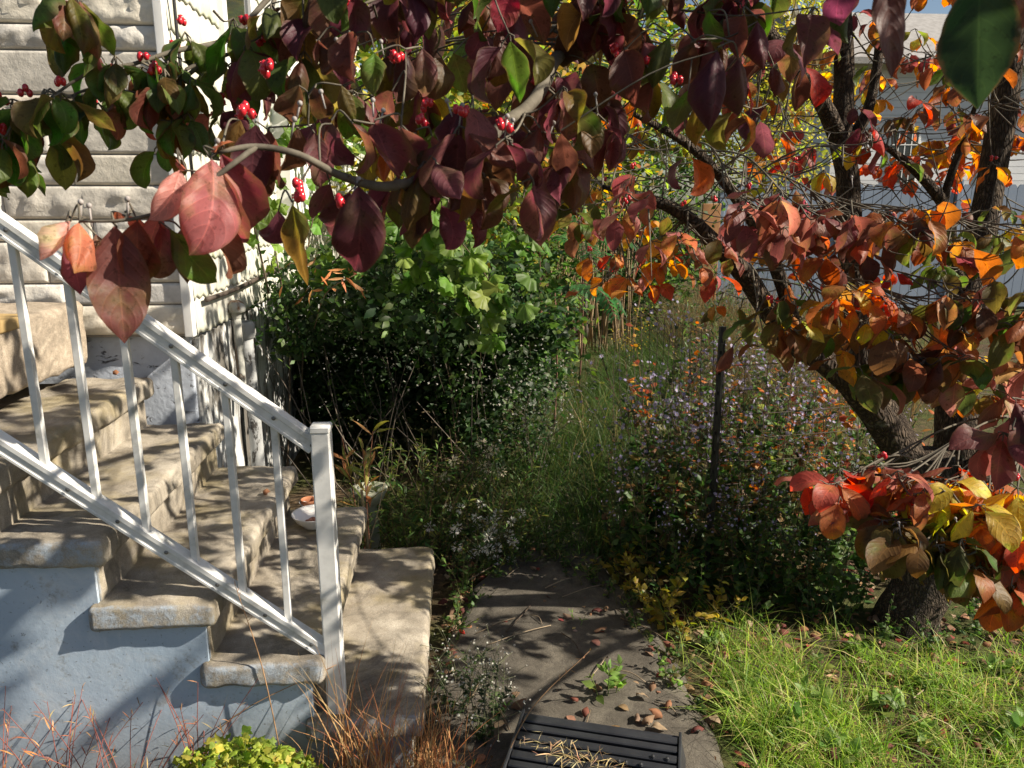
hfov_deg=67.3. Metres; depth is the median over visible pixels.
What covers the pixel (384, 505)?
green weed
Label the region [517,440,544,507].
green weed
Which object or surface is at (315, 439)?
handrail
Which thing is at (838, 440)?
aster plant
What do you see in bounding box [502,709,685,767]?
plastic step
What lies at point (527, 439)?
heath aster plant
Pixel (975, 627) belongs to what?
shade weed
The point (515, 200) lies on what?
orange sapling
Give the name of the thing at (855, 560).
shade weed
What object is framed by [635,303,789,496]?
aster plant
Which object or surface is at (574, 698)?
fallen leaf
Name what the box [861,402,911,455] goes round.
tall weed
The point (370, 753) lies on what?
dry grass clump
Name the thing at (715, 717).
fallen leaf
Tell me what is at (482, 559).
step weed
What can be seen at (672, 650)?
edge weed
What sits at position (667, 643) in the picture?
fallen leaf
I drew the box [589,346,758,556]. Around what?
aster plant
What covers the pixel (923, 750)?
fallen leaf
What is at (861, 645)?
lawn weed
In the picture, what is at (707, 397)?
aster plant
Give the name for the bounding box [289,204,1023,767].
ground
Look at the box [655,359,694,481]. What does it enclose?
orange seedling
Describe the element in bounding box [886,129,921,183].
window
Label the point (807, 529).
aster plant
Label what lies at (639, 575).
yellow leaf weed
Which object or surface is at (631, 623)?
edge weed
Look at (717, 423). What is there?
wire fence
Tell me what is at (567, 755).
dry grass clippings
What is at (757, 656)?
edge grass
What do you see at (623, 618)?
twig litter
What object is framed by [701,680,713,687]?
fallen leaf
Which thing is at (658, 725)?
fallen leaf
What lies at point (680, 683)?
heart weed
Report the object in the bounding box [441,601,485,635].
edge weed
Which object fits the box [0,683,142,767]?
dry smartweed
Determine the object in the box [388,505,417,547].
green weed
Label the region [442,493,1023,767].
leaf litter
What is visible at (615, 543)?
aster plant
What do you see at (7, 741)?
dry smartweed
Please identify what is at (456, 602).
step weed
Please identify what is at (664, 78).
green sapling
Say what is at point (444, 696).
galinsoga plant
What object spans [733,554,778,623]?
shade weed
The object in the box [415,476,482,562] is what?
green weed
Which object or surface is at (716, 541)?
aster plant
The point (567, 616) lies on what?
fallen leaf
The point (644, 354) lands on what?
track grass
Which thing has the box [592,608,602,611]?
fallen leaf
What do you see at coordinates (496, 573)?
edge weed
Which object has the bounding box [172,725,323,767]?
celandine plant
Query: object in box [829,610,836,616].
fallen leaf
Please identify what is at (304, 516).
food bowl
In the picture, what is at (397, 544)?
green weed
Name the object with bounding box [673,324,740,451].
tall weed
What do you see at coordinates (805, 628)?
fallen leaf
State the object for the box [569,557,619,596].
edge weed
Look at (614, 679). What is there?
path weed
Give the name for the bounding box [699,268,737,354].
tall weed
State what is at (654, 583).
shade weed
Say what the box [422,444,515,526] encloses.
green weed
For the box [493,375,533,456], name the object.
tall weed
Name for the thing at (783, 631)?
fallen leaf
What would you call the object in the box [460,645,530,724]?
galinsoga plant
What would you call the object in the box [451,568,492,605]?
edge weed
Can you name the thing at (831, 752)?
fallen leaf
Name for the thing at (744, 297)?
tall weed
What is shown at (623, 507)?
aster plant
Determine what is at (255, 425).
drain pipe
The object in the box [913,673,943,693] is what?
lawn weed
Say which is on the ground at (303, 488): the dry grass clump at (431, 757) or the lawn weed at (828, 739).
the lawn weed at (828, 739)
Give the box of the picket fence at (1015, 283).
[716,179,1023,308]
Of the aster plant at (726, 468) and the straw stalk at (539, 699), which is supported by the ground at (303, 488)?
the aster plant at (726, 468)
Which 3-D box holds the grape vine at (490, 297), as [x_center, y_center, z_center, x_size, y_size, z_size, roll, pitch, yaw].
[-0.451,-0.360,4.393,1.530,1.986,1.096,5,14,21]
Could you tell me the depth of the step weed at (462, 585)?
3.32 m
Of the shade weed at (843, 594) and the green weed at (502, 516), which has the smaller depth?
the shade weed at (843, 594)
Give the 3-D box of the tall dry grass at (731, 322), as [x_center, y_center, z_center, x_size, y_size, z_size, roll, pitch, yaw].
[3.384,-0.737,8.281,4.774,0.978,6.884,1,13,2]
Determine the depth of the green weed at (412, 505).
3.69 m
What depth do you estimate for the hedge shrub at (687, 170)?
11.39 m
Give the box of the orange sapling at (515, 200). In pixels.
[397,0,667,294]
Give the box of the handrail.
[0,210,346,713]
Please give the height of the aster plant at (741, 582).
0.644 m
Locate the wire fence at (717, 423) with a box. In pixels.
[613,298,918,595]
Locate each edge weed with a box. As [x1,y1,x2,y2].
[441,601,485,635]
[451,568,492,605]
[462,556,491,582]
[482,553,513,577]
[515,496,554,534]
[557,542,600,574]
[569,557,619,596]
[573,548,618,579]
[605,574,652,608]
[619,587,657,637]
[640,622,702,663]
[653,645,705,683]
[678,678,720,714]
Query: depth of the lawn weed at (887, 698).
2.54 m
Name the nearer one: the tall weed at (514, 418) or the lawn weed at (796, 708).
the lawn weed at (796, 708)
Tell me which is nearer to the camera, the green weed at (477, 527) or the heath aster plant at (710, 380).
the green weed at (477, 527)
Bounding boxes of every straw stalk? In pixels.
[188,664,336,763]
[234,581,278,744]
[501,648,590,767]
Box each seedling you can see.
[568,608,587,624]
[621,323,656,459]
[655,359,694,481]
[668,422,704,559]
[677,321,707,447]
[718,364,753,475]
[720,387,770,551]
[771,368,803,460]
[785,382,831,539]
[791,387,837,513]
[801,378,836,454]
[827,402,859,477]
[894,409,933,515]
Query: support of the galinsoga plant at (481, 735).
on the ground at (303, 488)
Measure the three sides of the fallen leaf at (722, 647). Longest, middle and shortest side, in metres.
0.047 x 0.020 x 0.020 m
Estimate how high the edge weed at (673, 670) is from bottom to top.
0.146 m
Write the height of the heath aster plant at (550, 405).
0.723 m
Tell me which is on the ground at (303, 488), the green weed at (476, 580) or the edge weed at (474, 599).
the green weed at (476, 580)
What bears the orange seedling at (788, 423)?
on the ground at (303, 488)
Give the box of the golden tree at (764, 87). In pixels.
[690,0,860,194]
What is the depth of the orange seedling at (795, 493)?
3.73 m
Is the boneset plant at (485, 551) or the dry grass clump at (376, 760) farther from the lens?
the boneset plant at (485, 551)
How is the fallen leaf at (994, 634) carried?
on the ground at (303, 488)
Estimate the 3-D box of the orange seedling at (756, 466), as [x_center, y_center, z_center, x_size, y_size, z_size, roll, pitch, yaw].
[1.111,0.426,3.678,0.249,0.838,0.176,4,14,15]
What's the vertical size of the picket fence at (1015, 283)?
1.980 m
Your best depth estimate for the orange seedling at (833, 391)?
4.07 m
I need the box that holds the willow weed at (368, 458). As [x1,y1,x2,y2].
[333,421,391,548]
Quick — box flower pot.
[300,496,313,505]
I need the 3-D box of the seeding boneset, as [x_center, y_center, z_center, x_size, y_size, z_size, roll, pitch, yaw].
[-0.181,0.525,3.905,0.355,0.537,0.226,-3,14,-13]
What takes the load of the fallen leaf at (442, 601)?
on the ground at (303, 488)
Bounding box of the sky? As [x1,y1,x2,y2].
[359,0,951,203]
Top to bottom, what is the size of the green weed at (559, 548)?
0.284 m
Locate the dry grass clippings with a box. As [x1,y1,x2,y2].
[520,725,626,767]
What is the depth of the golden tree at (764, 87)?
15.77 m
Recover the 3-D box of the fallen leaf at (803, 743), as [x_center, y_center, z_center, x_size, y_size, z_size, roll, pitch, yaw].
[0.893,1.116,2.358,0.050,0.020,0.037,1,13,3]
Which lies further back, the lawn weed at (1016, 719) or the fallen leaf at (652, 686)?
the fallen leaf at (652, 686)
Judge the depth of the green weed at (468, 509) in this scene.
3.71 m
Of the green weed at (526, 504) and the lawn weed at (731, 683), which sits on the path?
the green weed at (526, 504)
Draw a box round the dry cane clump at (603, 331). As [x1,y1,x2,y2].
[500,175,653,354]
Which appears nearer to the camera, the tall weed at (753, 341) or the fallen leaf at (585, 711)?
the fallen leaf at (585, 711)
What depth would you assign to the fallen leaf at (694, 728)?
2.42 m
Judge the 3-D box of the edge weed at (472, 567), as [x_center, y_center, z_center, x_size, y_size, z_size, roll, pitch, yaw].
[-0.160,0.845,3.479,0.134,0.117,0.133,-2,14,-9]
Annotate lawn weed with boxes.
[700,630,729,655]
[713,679,756,710]
[740,670,773,692]
[767,700,821,743]
[795,674,836,712]
[803,652,835,675]
[809,725,862,763]
[842,637,873,655]
[868,685,914,723]
[901,713,941,745]
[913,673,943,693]
[978,652,1012,673]
[979,710,1023,753]
[1004,706,1023,729]
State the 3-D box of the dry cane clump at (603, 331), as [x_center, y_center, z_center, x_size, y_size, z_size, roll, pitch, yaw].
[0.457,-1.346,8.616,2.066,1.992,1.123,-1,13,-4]
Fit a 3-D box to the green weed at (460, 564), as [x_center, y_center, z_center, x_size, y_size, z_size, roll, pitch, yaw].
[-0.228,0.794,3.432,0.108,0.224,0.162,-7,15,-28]
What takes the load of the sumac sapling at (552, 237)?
on the ground at (303, 488)
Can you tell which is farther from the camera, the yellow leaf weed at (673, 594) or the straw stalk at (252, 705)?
the yellow leaf weed at (673, 594)
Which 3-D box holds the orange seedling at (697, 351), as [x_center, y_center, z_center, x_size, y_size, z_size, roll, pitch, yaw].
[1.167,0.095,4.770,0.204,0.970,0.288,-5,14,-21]
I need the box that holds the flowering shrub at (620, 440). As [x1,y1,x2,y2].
[508,359,989,561]
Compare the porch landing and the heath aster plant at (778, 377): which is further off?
the heath aster plant at (778, 377)
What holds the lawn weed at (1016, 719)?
on the ground at (303, 488)
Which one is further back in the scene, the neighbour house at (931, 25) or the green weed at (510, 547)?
the neighbour house at (931, 25)
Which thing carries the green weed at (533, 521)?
on the ground at (303, 488)
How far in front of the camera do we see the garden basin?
3.69 m
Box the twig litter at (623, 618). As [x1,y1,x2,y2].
[434,508,928,729]
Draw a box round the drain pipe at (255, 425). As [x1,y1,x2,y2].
[241,320,264,465]
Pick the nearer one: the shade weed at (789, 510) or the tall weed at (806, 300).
the shade weed at (789, 510)
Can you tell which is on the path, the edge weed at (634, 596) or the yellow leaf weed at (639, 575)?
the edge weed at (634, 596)
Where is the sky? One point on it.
(932, 6)
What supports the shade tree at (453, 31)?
on the ground at (303, 488)
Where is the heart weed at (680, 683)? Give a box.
[658,656,688,687]
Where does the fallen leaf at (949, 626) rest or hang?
on the ground at (303, 488)
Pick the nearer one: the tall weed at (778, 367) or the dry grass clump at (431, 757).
the dry grass clump at (431, 757)
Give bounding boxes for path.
[413,363,723,767]
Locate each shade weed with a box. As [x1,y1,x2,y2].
[650,568,676,608]
[677,559,710,613]
[678,533,747,598]
[729,499,796,590]
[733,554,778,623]
[740,535,803,613]
[768,515,835,602]
[783,496,856,578]
[784,518,856,587]
[791,567,846,628]
[792,534,854,607]
[812,537,864,610]
[818,564,870,622]
[824,527,867,587]
[844,527,870,583]
[845,569,877,608]
[872,592,911,646]
[913,615,953,654]
[947,600,981,648]
[966,596,982,631]
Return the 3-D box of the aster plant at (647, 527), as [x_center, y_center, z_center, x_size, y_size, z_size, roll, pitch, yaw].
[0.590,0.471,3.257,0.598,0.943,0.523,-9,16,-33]
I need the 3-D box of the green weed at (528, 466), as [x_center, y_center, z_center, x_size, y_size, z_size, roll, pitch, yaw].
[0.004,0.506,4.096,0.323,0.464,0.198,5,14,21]
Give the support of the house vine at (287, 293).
attached to the stone house at (181, 307)
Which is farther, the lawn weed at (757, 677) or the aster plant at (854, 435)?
the aster plant at (854, 435)
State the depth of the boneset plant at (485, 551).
3.53 m
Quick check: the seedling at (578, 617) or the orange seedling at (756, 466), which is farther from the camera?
the orange seedling at (756, 466)
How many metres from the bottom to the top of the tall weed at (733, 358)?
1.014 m
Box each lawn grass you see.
[664,597,1023,767]
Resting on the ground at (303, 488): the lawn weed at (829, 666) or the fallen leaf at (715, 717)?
the lawn weed at (829, 666)
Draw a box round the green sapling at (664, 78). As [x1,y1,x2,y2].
[456,0,697,339]
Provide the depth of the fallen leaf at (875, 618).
3.10 m
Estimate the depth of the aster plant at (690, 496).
3.45 m
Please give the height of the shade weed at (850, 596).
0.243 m
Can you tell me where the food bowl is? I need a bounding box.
[291,504,315,529]
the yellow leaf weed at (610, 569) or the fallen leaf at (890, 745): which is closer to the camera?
the fallen leaf at (890, 745)
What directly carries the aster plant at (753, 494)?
on the ground at (303, 488)
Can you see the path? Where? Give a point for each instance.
(548, 655)
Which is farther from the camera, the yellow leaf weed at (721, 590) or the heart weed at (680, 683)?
the yellow leaf weed at (721, 590)
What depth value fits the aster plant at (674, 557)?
3.19 m
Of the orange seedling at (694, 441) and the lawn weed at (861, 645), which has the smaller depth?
the lawn weed at (861, 645)
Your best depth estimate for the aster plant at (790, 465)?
3.94 m
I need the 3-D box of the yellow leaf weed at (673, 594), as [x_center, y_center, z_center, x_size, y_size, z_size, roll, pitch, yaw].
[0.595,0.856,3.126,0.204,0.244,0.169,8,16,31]
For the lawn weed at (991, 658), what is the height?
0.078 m
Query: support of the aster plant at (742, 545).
on the ground at (303, 488)
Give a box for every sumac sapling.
[472,212,608,406]
[504,283,626,438]
[533,228,647,388]
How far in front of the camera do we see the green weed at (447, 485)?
4.09 m
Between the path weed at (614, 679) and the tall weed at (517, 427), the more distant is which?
the tall weed at (517, 427)
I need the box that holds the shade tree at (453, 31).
[360,0,571,289]
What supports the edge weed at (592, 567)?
on the ground at (303, 488)
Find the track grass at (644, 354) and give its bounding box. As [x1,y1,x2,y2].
[347,313,826,580]
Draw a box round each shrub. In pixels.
[351,166,611,330]
[365,92,556,290]
[456,209,607,409]
[500,143,756,313]
[530,175,724,335]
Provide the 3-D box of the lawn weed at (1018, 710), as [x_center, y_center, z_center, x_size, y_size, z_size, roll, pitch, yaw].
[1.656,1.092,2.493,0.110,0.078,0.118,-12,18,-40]
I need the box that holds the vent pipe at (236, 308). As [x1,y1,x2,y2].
[228,300,245,382]
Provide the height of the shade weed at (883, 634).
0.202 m
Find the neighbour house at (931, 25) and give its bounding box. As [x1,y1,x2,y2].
[744,11,1023,187]
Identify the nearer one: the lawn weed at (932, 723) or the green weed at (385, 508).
the lawn weed at (932, 723)
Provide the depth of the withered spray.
3.85 m
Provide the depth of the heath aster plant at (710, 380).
5.27 m
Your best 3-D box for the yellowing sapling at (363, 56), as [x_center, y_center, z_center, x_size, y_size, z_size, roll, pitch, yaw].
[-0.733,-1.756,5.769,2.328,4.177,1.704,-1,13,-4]
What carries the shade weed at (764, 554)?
on the ground at (303, 488)
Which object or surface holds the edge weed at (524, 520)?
on the path
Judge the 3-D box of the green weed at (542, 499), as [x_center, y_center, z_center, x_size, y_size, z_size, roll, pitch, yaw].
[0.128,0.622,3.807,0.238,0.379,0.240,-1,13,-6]
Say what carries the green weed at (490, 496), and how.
on the ground at (303, 488)
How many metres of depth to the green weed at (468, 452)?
4.34 m
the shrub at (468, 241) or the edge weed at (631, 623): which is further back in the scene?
the shrub at (468, 241)
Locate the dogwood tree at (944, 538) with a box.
[0,0,1023,643]
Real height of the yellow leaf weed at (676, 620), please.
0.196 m
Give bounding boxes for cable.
[172,0,193,175]
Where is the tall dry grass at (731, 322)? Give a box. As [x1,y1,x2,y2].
[636,268,1023,422]
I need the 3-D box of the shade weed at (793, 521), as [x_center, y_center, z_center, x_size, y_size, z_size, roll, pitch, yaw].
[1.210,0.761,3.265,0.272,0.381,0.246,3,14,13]
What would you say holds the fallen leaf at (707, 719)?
on the path
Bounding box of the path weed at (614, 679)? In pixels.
[581,654,626,704]
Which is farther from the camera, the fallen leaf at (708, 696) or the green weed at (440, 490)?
the green weed at (440, 490)
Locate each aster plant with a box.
[501,388,589,498]
[511,368,589,464]
[566,442,659,581]
[576,388,713,590]
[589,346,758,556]
[596,402,709,561]
[603,304,742,494]
[626,299,759,482]
[629,339,769,568]
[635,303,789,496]
[652,352,820,538]
[652,431,780,594]
[653,485,730,605]
[655,341,764,427]
[686,337,836,554]
[692,349,834,584]
[709,364,827,522]
[713,451,789,609]
[726,468,815,603]
[728,316,802,401]
[733,333,842,525]
[736,322,824,476]
[738,356,808,422]
[750,398,911,579]
[752,355,868,530]
[752,475,849,613]
[782,420,879,590]
[802,368,921,540]
[819,394,929,468]
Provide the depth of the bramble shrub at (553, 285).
6.34 m
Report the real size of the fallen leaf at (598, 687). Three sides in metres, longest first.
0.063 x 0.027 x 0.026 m
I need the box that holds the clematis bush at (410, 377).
[258,218,621,502]
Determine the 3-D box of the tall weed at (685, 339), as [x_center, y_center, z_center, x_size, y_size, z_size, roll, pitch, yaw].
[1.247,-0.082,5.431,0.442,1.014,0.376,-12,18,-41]
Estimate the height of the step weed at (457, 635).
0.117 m
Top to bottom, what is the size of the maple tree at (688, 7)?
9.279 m
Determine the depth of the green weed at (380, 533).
3.58 m
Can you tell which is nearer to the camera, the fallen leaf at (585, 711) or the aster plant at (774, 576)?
the fallen leaf at (585, 711)
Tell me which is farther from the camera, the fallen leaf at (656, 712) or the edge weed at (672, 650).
the edge weed at (672, 650)
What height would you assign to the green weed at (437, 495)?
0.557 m
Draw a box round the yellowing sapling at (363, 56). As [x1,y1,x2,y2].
[321,0,522,267]
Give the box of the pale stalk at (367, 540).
[360,482,384,548]
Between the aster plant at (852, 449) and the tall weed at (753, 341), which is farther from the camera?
the tall weed at (753, 341)
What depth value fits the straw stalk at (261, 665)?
2.17 m
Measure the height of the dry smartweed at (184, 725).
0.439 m
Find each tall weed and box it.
[489,385,542,483]
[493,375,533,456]
[667,270,725,389]
[673,292,729,390]
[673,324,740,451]
[675,303,726,408]
[684,261,731,332]
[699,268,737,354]
[710,266,736,323]
[711,299,758,410]
[726,261,768,330]
[730,305,767,400]
[756,331,802,431]
[770,363,810,449]
[790,281,824,336]
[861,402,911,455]
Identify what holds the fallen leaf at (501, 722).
on the path
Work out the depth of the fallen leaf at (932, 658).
2.81 m
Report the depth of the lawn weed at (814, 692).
2.59 m
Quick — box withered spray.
[279,257,365,328]
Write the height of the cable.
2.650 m
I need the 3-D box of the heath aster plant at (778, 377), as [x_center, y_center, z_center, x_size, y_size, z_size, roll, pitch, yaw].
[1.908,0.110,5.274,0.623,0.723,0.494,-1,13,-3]
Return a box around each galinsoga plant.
[414,650,512,723]
[420,626,514,687]
[427,624,541,746]
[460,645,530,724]
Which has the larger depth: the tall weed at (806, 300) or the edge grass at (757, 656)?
the tall weed at (806, 300)
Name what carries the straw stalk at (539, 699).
on the path
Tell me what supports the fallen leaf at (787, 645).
on the ground at (303, 488)
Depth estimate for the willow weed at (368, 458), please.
3.46 m
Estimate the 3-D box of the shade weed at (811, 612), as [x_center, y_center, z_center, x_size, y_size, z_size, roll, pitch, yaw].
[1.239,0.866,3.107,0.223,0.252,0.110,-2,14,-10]
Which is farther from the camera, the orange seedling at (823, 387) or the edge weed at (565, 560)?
the orange seedling at (823, 387)
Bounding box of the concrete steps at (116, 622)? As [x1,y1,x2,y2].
[0,377,434,767]
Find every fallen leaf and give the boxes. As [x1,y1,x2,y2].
[263,489,269,494]
[437,598,447,604]
[449,606,455,614]
[494,720,505,727]
[511,698,525,709]
[563,613,572,619]
[570,696,578,701]
[582,707,588,716]
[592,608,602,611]
[593,627,606,631]
[593,684,601,692]
[635,713,640,722]
[642,715,654,724]
[649,681,655,690]
[649,708,662,718]
[650,722,666,729]
[663,641,673,648]
[665,700,671,709]
[691,725,703,732]
[697,693,712,700]
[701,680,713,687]
[701,715,715,723]
[709,714,720,723]
[718,643,727,650]
[778,629,788,635]
[778,640,790,647]
[782,742,794,753]
[796,741,809,753]
[799,626,808,631]
[810,634,820,640]
[827,747,836,760]
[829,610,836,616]
[872,615,879,622]
[882,743,894,749]
[915,745,930,755]
[931,657,938,663]
[941,622,954,629]
[973,741,981,750]
[982,641,991,646]
[989,750,1003,758]
[991,632,1004,637]
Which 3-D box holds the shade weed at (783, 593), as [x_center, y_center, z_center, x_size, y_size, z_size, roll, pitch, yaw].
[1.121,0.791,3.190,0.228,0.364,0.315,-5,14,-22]
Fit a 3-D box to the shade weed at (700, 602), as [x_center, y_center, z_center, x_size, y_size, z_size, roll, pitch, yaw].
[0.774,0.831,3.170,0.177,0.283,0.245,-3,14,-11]
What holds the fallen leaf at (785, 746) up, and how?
on the ground at (303, 488)
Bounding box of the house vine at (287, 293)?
[247,72,379,465]
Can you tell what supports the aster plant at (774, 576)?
on the ground at (303, 488)
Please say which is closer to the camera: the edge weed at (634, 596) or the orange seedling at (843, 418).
the edge weed at (634, 596)
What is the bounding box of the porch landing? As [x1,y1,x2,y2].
[0,301,87,399]
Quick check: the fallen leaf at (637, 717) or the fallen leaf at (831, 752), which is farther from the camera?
the fallen leaf at (637, 717)
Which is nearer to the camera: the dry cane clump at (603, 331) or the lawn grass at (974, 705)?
the lawn grass at (974, 705)
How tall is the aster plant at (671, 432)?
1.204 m
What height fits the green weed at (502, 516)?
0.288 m
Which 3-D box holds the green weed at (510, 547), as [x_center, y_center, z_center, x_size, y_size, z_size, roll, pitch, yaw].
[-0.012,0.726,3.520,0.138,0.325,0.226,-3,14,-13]
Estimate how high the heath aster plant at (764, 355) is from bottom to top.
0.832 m
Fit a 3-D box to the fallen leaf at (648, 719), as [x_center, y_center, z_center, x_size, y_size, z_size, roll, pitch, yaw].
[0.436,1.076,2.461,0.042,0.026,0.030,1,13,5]
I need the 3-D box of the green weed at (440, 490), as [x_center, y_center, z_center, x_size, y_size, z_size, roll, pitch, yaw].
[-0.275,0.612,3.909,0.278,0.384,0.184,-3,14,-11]
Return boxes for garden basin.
[350,481,386,549]
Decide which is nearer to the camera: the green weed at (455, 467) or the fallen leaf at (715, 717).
the fallen leaf at (715, 717)
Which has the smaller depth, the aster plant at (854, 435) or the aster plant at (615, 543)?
the aster plant at (615, 543)
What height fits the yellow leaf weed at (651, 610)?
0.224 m
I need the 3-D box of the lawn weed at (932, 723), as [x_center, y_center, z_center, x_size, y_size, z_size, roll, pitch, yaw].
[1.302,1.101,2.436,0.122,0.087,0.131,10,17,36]
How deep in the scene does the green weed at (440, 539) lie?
3.61 m
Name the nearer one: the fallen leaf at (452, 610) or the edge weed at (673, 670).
the edge weed at (673, 670)
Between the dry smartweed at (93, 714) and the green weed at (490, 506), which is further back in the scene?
the green weed at (490, 506)
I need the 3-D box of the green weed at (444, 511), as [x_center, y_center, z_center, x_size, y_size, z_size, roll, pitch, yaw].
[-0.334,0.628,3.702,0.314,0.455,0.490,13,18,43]
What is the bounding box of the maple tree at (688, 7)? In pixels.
[451,0,755,251]
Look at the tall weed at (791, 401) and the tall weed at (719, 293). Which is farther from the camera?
the tall weed at (719, 293)
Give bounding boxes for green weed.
[342,447,375,506]
[346,444,417,548]
[347,433,403,517]
[349,482,383,548]
[358,492,392,548]
[368,452,434,543]
[368,483,424,547]
[377,494,408,547]
[378,487,397,532]
[385,462,476,554]
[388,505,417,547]
[389,494,450,548]
[391,432,446,505]
[395,492,465,566]
[397,438,460,520]
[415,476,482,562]
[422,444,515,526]
[428,466,485,536]
[438,444,484,519]
[445,547,492,586]
[446,424,498,507]
[447,480,482,550]
[451,531,476,580]
[456,490,507,562]
[460,469,509,527]
[461,418,512,495]
[475,498,522,560]
[479,444,539,519]
[479,458,513,545]
[495,515,525,565]
[507,499,545,553]
[508,492,531,539]
[514,467,555,536]
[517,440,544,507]
[535,513,572,560]
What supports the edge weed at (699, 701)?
on the path
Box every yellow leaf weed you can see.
[590,532,637,586]
[619,551,658,600]
[621,547,652,589]
[632,562,687,622]
[632,576,678,631]
[659,540,698,607]
[662,594,701,643]
[699,579,747,630]
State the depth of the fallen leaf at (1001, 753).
2.33 m
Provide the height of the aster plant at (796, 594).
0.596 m
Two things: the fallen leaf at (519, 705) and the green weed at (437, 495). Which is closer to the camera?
the fallen leaf at (519, 705)
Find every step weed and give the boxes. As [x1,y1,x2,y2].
[428,545,471,596]
[443,614,464,641]
[449,584,484,618]
[465,515,496,575]
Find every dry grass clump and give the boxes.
[275,623,462,767]
[296,655,476,767]
[324,691,449,767]
[360,674,508,767]
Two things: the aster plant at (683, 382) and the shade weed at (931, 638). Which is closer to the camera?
the shade weed at (931, 638)
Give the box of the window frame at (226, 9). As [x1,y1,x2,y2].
[216,0,263,132]
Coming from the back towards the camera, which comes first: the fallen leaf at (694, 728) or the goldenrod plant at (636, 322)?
the goldenrod plant at (636, 322)
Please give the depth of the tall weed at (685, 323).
6.83 m
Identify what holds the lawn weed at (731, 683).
on the ground at (303, 488)
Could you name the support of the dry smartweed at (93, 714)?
on the ground at (303, 488)
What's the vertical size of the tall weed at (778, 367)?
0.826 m
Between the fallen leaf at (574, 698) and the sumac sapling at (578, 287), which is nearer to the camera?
the fallen leaf at (574, 698)
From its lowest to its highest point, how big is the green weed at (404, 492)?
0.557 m
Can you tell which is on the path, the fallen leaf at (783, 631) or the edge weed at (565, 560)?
the edge weed at (565, 560)
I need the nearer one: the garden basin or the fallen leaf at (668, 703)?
the fallen leaf at (668, 703)
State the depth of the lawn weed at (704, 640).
2.93 m
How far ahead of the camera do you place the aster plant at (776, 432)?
3.86 m
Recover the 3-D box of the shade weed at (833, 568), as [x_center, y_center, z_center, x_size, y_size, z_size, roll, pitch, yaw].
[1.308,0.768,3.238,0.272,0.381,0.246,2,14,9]
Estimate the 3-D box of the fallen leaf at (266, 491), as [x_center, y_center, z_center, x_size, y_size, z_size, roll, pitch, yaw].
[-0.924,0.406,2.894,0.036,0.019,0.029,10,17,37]
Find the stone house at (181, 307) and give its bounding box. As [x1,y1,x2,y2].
[0,0,364,467]
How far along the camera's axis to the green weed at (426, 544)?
3.50 m
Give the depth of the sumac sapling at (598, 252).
6.37 m
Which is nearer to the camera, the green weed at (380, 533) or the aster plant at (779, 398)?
the green weed at (380, 533)
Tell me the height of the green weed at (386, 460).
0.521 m
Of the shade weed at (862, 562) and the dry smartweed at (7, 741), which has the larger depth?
the shade weed at (862, 562)
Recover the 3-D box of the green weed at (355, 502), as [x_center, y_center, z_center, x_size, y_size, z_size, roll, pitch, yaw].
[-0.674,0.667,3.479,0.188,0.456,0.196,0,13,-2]
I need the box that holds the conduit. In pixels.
[204,262,294,301]
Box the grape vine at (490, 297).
[310,172,586,487]
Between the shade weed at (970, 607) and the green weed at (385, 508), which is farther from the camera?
the green weed at (385, 508)
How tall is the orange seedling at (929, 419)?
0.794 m
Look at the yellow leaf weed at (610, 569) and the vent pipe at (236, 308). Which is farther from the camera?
the vent pipe at (236, 308)
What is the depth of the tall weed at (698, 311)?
8.61 m
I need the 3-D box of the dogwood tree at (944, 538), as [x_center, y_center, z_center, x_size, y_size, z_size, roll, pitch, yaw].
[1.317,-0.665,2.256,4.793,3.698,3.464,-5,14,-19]
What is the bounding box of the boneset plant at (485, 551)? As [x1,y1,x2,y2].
[425,499,525,572]
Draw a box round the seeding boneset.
[440,439,506,533]
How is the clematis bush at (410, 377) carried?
on the ground at (303, 488)
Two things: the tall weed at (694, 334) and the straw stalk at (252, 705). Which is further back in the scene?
the tall weed at (694, 334)
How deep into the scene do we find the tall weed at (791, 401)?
4.92 m
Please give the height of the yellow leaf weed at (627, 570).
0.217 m
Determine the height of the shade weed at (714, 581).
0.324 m
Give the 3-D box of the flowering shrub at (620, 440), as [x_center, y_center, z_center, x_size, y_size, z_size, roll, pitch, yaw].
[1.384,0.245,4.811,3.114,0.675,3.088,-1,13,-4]
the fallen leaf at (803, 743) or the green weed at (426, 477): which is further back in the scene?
the green weed at (426, 477)
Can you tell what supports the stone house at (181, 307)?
on the ground at (303, 488)
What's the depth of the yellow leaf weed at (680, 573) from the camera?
3.25 m
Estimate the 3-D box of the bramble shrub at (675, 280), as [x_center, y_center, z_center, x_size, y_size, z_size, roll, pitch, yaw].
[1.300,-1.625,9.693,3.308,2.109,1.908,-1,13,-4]
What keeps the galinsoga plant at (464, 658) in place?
on the ground at (303, 488)
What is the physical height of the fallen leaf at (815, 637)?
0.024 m
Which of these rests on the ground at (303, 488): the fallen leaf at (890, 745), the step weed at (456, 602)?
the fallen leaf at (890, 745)
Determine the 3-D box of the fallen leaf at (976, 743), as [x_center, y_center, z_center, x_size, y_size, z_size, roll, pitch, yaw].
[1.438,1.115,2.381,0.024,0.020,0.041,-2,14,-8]
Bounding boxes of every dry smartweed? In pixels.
[0,682,93,767]
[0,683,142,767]
[21,700,203,767]
[156,678,257,763]
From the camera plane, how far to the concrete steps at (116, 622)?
2.24 m
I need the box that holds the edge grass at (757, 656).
[654,572,916,767]
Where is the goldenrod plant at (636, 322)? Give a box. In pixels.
[611,307,656,388]

